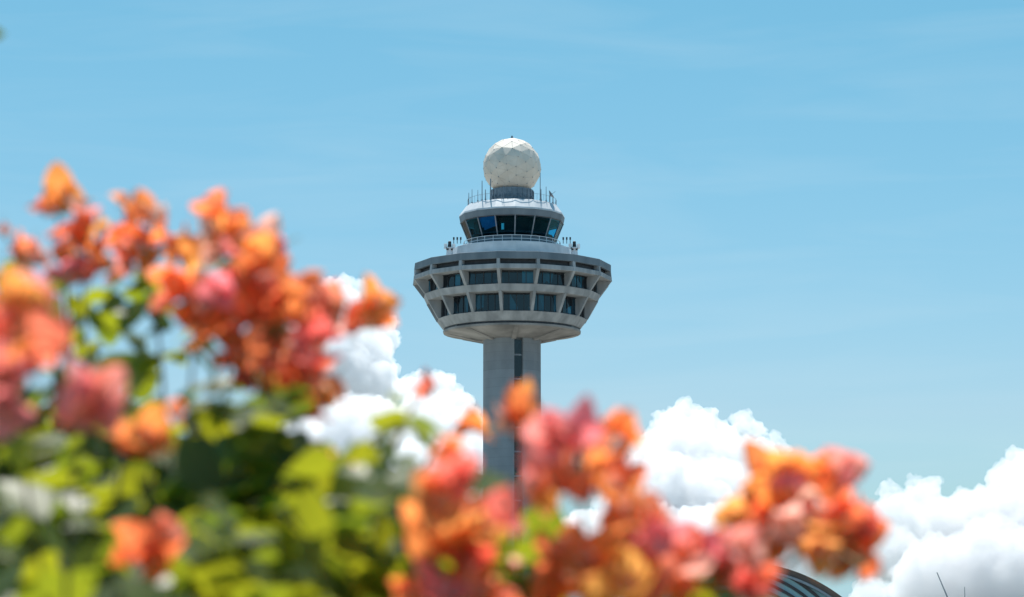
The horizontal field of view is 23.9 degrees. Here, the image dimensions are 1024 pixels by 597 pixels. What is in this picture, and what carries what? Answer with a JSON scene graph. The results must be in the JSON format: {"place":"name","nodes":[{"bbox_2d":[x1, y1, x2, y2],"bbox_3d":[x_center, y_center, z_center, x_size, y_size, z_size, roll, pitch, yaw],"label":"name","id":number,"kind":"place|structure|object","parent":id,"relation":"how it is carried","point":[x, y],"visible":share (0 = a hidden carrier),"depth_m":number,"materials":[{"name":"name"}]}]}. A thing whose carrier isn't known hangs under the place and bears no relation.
{"place":"outdoors","nodes":[
{"label":"outdoors","id":0,"kind":"place"},
{"bbox_2d":[0,0,1023,596],"label":"sky","id":1,"kind":"structure","parent":0,"point":[806,216],"materials":[{"name":"blue"}]},
{"bbox_2d":[413,136,611,574],"bbox_3d":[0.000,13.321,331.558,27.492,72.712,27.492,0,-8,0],"label":"control tower","id":2,"kind":"structure","parent":0,"point":[511,286],"depth_m":327.71,"materials":[{"name":"paint"}]},
{"bbox_2d":[428,279,437,291],"bbox_3d":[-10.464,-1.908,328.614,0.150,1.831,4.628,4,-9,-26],"label":"window","id":3,"kind":"structure","parent":2,"relation":"in","point":[432,286],"depth_m":329.50,"materials":[{"name":"blue glass"}]},
{"bbox_2d":[441,300,448,316],"bbox_3d":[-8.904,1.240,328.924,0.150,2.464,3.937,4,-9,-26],"label":"window","id":4,"kind":"structure","parent":2,"relation":"in","point":[444,312],"depth_m":329.70,"materials":[{"name":"blue glass"}]},
{"bbox_2d":[443,273,463,287],"bbox_3d":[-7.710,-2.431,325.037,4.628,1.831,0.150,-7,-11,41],"label":"window","id":5,"kind":"structure","parent":2,"relation":"in","point":[451,280],"depth_m":325.34,"materials":[{"name":"blue glass"}]},
{"bbox_2d":[453,295,470,313],"bbox_3d":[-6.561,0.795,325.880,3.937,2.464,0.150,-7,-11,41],"label":"window","id":6,"kind":"structure","parent":2,"relation":"in","point":[461,304],"depth_m":326.14,"materials":[{"name":"blue glass"}]},
{"bbox_2d":[460,220,470,241],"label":"cab window","id":7,"kind":"structure","parent":2,"relation":"in","point":[463,223],"depth_m":333.38,"materials":[{"name":"grey glass"}]},
{"bbox_2d":[468,270,497,284],"bbox_3d":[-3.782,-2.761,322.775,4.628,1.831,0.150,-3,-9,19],"label":"window","id":8,"kind":"structure","parent":2,"relation":"in","point":[477,277],"depth_m":322.81,"materials":[{"name":"blue glass"}]},
{"bbox_2d":[475,293,499,311],"bbox_3d":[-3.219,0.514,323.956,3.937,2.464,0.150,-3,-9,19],"label":"window","id":9,"kind":"structure","parent":2,"relation":"in","point":[485,301],"depth_m":323.99,"materials":[{"name":"blue glass"}]},
{"bbox_2d":[503,293,529,310],"bbox_3d":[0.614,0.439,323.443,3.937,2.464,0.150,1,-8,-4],"label":"window","id":10,"kind":"structure","parent":2,"relation":"in","point":[511,301],"depth_m":323.44,"materials":[{"name":"blue glass"}]},
{"bbox_2d":[502,270,532,283],"bbox_3d":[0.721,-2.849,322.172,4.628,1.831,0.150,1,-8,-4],"label":"window","id":11,"kind":"structure","parent":2,"relation":"in","point":[508,276],"depth_m":322.18,"materials":[{"name":"blue glass"}]},
{"bbox_2d":[514,340,521,574],"bbox_3d":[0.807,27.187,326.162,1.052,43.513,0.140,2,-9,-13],"label":"slit window","id":12,"kind":"structure","parent":2,"relation":"in","point":[517,343],"depth_m":327.09,"materials":[{"name":"blue glass"}]},
{"bbox_2d":[534,293,555,311],"bbox_3d":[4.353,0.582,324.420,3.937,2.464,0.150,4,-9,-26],"label":"window","id":13,"kind":"structure","parent":2,"relation":"in","point":[543,302],"depth_m":324.47,"materials":[{"name":"blue glass"}]},
{"bbox_2d":[537,271,564,285],"bbox_3d":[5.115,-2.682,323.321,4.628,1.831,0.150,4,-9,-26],"label":"window","id":14,"kind":"structure","parent":2,"relation":"in","point":[545,277],"depth_m":323.36,"materials":[{"name":"blue glass"}]},
{"bbox_2d":[554,221,563,241],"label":"cab window","id":15,"kind":"structure","parent":2,"relation":"in","point":[561,224],"depth_m":334.28,"materials":[{"name":"grey glass"}]},
{"bbox_2d":[561,296,575,314],"bbox_3d":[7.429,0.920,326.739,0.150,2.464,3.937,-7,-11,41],"label":"window","id":16,"kind":"structure","parent":2,"relation":"in","point":[568,307],"depth_m":327.09,"materials":[{"name":"blue glass"}]},
{"bbox_2d":[569,274,586,288],"bbox_3d":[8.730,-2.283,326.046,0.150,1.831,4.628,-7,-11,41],"label":"window","id":17,"kind":"structure","parent":2,"relation":"in","point":[578,281],"depth_m":326.45,"materials":[{"name":"blue glass"}]},
{"bbox_2d":[592,282,597,292],"bbox_3d":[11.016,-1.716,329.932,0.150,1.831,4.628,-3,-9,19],"label":"window","id":18,"kind":"structure","parent":2,"relation":"in","point":[594,289],"depth_m":330.95,"materials":[{"name":"blue glass"}]},
{"bbox_2d":[701,569,840,596],"bbox_3d":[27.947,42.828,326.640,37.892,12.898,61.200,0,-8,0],"label":"arched hall","id":19,"kind":"structure","parent":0,"point":[790,583],"depth_m":297.38,"materials":[{"name":"grey metal"}]},
{"label":"apron","id":20,"kind":"structure","parent":0,"visible":0},
{"bbox_2d":[937,572,947,596],"bbox_3d":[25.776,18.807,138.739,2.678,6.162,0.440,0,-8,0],"label":"leaning mast","id":21,"kind":"object","parent":20,"relation":"on","point":[942,585],"visible":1,"depth_m":139.05,"materials":[{"name":"grey metal"}]},
{"label":"lawn","id":22,"kind":"structure","parent":0,"visible":0},
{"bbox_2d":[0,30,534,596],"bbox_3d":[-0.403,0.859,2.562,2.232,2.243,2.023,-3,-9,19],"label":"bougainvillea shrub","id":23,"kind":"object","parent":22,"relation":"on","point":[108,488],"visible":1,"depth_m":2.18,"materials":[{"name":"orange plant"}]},
{"bbox_2d":[387,378,890,596],"bbox_3d":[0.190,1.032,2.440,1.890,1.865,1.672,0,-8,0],"label":"bougainvillea shrub","id":24,"kind":"object","parent":22,"relation":"on","point":[637,543],"visible":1,"depth_m":2.00,"materials":[{"name":"orange plant"}]}
]}

